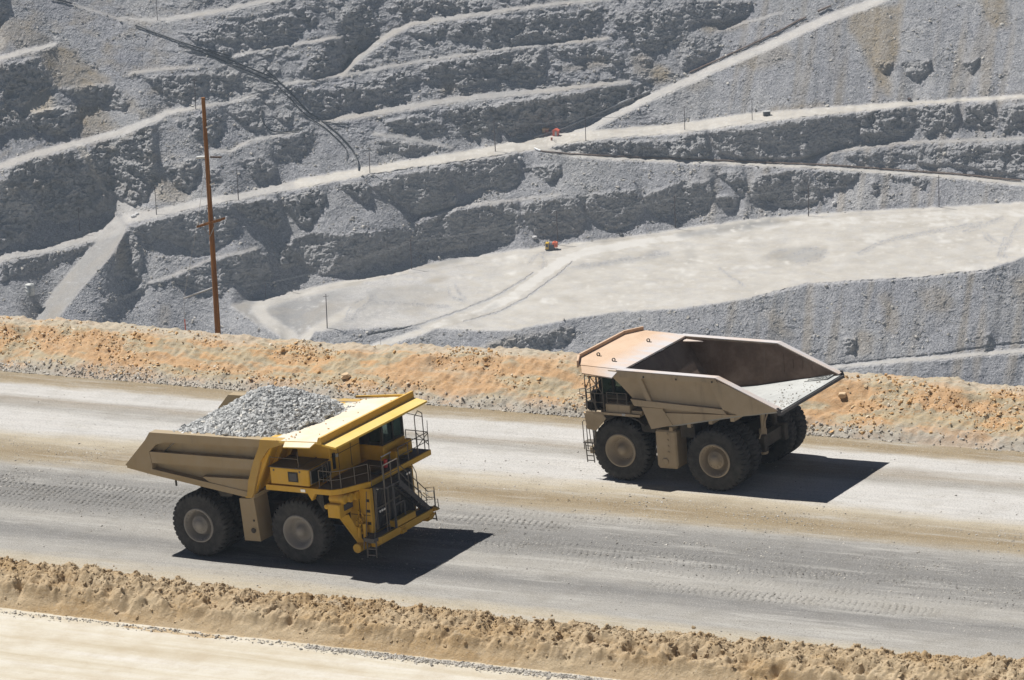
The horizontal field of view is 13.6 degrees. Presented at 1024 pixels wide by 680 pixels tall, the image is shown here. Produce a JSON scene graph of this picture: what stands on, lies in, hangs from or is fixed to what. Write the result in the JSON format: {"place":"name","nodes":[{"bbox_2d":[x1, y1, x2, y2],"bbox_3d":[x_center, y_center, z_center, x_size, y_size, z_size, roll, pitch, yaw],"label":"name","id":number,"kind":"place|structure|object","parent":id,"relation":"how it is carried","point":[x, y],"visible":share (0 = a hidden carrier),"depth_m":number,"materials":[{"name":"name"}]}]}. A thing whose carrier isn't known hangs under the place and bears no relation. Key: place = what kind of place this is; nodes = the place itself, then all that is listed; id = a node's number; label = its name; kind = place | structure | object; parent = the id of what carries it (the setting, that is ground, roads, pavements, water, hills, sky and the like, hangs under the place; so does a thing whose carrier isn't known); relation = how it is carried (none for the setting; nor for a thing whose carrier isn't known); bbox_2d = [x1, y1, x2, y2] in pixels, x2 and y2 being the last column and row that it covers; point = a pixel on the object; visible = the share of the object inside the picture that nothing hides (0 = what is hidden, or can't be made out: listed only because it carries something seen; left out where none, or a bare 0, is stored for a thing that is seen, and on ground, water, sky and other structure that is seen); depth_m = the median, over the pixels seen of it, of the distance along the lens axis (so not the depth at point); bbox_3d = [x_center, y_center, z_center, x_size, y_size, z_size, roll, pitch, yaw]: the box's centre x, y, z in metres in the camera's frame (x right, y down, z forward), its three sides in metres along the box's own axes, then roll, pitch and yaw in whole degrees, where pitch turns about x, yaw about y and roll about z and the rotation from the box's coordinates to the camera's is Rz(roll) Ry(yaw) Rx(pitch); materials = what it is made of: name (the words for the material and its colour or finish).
{"place":"outdoors","nodes":[
{"label":"outdoors","id":0,"kind":"place"},
{"bbox_2d":[0,609,612,679],"bbox_3d":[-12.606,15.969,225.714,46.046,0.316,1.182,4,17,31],"label":"roadside gravel","id":1,"kind":"structure","parent":0,"point":[401,657],"depth_m":221.72,"materials":[{"name":"beige gravel"}]},
{"bbox_2d":[0,608,618,679],"bbox_3d":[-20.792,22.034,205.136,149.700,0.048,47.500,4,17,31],"label":"road","id":2,"kind":"structure","parent":0,"point":[36,647],"depth_m":224.58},
{"bbox_2d":[0,0,1023,385],"bbox_3d":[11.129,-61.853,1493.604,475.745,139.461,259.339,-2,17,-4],"label":"pit wall","id":3,"kind":"structure","parent":0,"point":[910,242],"depth_m":1519.19,"materials":[{"name":"grey stone"}]},
{"bbox_2d":[25,283,34,295],"bbox_3d":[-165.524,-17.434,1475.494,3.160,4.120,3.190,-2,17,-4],"label":"water tank","id":4,"kind":"object","parent":3,"relation":"on","point":[30,290],"visible":1,"depth_m":1474.41,"materials":[{"name":"white plastic"}]},
{"bbox_2d":[210,50,231,56],"bbox_3d":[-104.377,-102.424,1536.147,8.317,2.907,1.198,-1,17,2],"label":"pipeline","id":5,"kind":"object","parent":3,"relation":"on","point":[221,53],"visible":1,"depth_m":1535.93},
{"bbox_2d":[135,25,358,170],"bbox_3d":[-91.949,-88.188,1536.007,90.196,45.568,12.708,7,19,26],"label":"pipeline","id":6,"kind":"object","parent":3,"relation":"on","point":[288,90],"visible":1,"depth_m":1535.44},
{"bbox_2d":[178,44,347,158],"bbox_3d":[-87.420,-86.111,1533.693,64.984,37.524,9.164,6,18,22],"label":"pipeline","id":7,"kind":"object","parent":3,"relation":"on","point":[274,83],"visible":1,"depth_m":1534.80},
{"bbox_2d":[261,107,301,132],"bbox_3d":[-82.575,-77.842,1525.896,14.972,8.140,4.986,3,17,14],"label":"hose","id":8,"kind":"object","parent":3,"relation":"on","point":[276,131],"visible":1,"depth_m":1525.96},
{"bbox_2d":[323,294,327,327],"bbox_3d":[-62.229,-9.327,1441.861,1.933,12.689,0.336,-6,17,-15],"label":"utility pole","id":9,"kind":"object","parent":3,"relation":"on","point":[326,311],"visible":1,"depth_m":1441.68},
{"bbox_2d":[0,0,1023,355],"bbox_3d":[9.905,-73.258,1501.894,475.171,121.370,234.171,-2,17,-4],"label":"scree","id":10,"kind":"structure","parent":3,"relation":"on","point":[502,142],"depth_m":1526.45,"materials":[{"name":"stone"}]},
{"bbox_2d":[542,127,548,132],"bbox_3d":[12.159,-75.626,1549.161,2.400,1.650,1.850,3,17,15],"label":"storage container","id":11,"kind":"object","parent":3,"relation":"on","point":[545,129],"visible":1,"depth_m":1548.48,"materials":[{"name":"grey metal"}]},
{"bbox_2d":[545,240,557,250],"bbox_3d":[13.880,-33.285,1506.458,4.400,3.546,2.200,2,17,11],"label":"pump unit","id":12,"kind":"object","parent":3,"relation":"on","point":[553,245],"visible":1,"depth_m":1505.80,"materials":[{"name":"metal"}]},
{"bbox_2d":[552,128,558,135],"bbox_3d":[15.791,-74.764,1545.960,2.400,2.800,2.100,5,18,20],"label":"site hut","id":13,"kind":"object","parent":3,"relation":"on","point":[555,131],"visible":1,"depth_m":1545.20,"materials":[{"name":"paint"}]},
{"bbox_2d":[533,90,649,137],"bbox_3d":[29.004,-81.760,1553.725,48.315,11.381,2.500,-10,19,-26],"label":"pipeline","id":14,"kind":"object","parent":3,"relation":"on","point":[593,114],"visible":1,"depth_m":1554.51,"materials":[{"name":"grey metal"}]},
{"bbox_2d":[690,17,805,72],"bbox_3d":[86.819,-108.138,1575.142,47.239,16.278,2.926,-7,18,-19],"label":"pipeline","id":15,"kind":"object","parent":3,"relation":"on","point":[748,45],"visible":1,"depth_m":1574.17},
{"bbox_2d":[763,110,770,115],"bbox_3d":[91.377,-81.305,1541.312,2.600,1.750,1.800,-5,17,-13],"label":"equipment box","id":16,"kind":"object","parent":3,"relation":"on","point":[766,113],"visible":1,"depth_m":1540.53,"materials":[{"name":"white metal"}]},
{"bbox_2d":[540,150,1020,180],"bbox_3d":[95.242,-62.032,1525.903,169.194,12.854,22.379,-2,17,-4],"label":"road","id":17,"kind":"structure","parent":3,"relation":"on","point":[782,163],"depth_m":1529.58,"materials":[{"name":"grey gravel"}]},
{"bbox_2d":[808,184,808,215],"bbox_3d":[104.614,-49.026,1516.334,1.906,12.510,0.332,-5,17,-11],"label":"utility pole","id":18,"kind":"object","parent":3,"relation":"on","point":[808,199],"visible":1,"depth_m":1516.07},
{"bbox_3d":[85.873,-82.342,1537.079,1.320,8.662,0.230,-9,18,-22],"label":"utility pole","id":19,"kind":"object","parent":3,"relation":"on","visible":0},
{"bbox_2d":[153,99,749,188],"bbox_3d":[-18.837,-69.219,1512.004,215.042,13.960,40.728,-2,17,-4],"label":"power line","id":20,"kind":"object","parent":19,"relation":"attached to","point":[466,131],"visible":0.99,"depth_m":1523.11,"materials":[{"name":"grey metal"}]},
{"bbox_3d":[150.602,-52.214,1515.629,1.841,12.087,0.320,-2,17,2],"label":"utility pole","id":21,"kind":"object","parent":3,"relation":"on","visible":0},
{"bbox_2d":[267,177,936,282],"bbox_3d":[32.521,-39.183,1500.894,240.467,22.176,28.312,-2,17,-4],"label":"power line","id":22,"kind":"object","parent":21,"relation":"attached to","point":[582,212],"visible":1,"depth_m":1507.73,"materials":[{"name":"grey metal"}]},
{"bbox_2d":[0,370,1023,659],"bbox_3d":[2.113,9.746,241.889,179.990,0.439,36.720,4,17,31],"label":"haul road","id":23,"kind":"structure","parent":0,"point":[916,482],"depth_m":238.01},
{"bbox_2d":[126,391,439,563],"bbox_3d":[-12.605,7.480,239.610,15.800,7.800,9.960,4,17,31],"label":"haul truck","id":24,"kind":"object","parent":23,"relation":"on","point":[302,493],"visible":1,"depth_m":236.50,"materials":[{"name":"metal"}]},
{"bbox_2d":[163,384,391,451],"bbox_3d":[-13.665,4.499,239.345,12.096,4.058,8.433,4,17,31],"label":"rock load","id":25,"kind":"object","parent":24,"relation":"in","point":[269,410],"visible":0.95,"depth_m":237.35,"materials":[{"name":"grey stone"}]},
{"bbox_2d":[0,379,1023,658],"bbox_3d":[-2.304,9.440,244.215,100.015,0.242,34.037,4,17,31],"label":"road pebbles","id":26,"kind":"object","parent":23,"relation":"on","point":[574,539],"visible":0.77,"depth_m":236.62,"materials":[{"name":"stone"}]},
{"bbox_2d":[577,326,844,490],"bbox_3d":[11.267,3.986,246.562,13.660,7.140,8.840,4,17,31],"label":"haul truck","id":27,"kind":"object","parent":23,"relation":"on","point":[726,413],"visible":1,"depth_m":245.49,"materials":[{"name":"metal"}]},
{"bbox_2d":[0,315,1023,451],"bbox_3d":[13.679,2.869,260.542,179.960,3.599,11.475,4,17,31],"label":"gravel berm","id":28,"kind":"structure","parent":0,"point":[369,361],"depth_m":268.05,"materials":[{"name":"brown gravel"}]},
{"bbox_2d":[183,97,224,333],"bbox_3d":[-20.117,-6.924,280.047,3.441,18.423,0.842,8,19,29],"label":"utility pole","id":29,"kind":"object","parent":28,"relation":"on","point":[211,224],"visible":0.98,"depth_m":279.26,"materials":[{"name":"brown wood"}]},
{"bbox_2d":[341,372,350,378],"bbox_3d":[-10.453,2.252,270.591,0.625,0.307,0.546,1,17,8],"label":"boulder","id":30,"kind":"object","parent":28,"relation":"on","point":[346,375],"visible":1,"depth_m":270.38,"materials":[{"name":"beige stone"}]},
{"bbox_2d":[0,316,1023,434],"bbox_3d":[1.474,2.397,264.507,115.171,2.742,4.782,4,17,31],"label":"berm gravel","id":31,"kind":"structure","parent":28,"relation":"on","point":[282,349],"depth_m":268.64,"materials":[{"name":"orange stone"}]},
{"bbox_2d":[0,354,1023,451],"bbox_3d":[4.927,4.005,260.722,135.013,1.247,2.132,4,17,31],"label":"toe gravel","id":32,"kind":"structure","parent":28,"relation":"on","point":[419,393],"depth_m":270.08,"materials":[{"name":"gravel"}]},
{"bbox_2d":[838,392,846,397],"bbox_3d":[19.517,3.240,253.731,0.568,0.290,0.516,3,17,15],"label":"boulder","id":33,"kind":"object","parent":28,"relation":"on","point":[842,394],"visible":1,"depth_m":253.52,"materials":[{"name":"beige stone"}]},
{"bbox_2d":[0,557,1023,679],"bbox_3d":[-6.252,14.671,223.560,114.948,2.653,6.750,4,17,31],"label":"earth berm","id":34,"kind":"structure","parent":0,"point":[100,605],"depth_m":221.90,"materials":[{"name":"brown soil"}]},
{"bbox_2d":[0,555,1023,679],"bbox_3d":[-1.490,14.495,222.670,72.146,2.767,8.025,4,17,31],"label":"berm clods","id":35,"kind":"object","parent":34,"relation":"on","point":[715,642],"visible":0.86,"depth_m":221.49,"materials":[{"name":"brown soil"}]}
]}

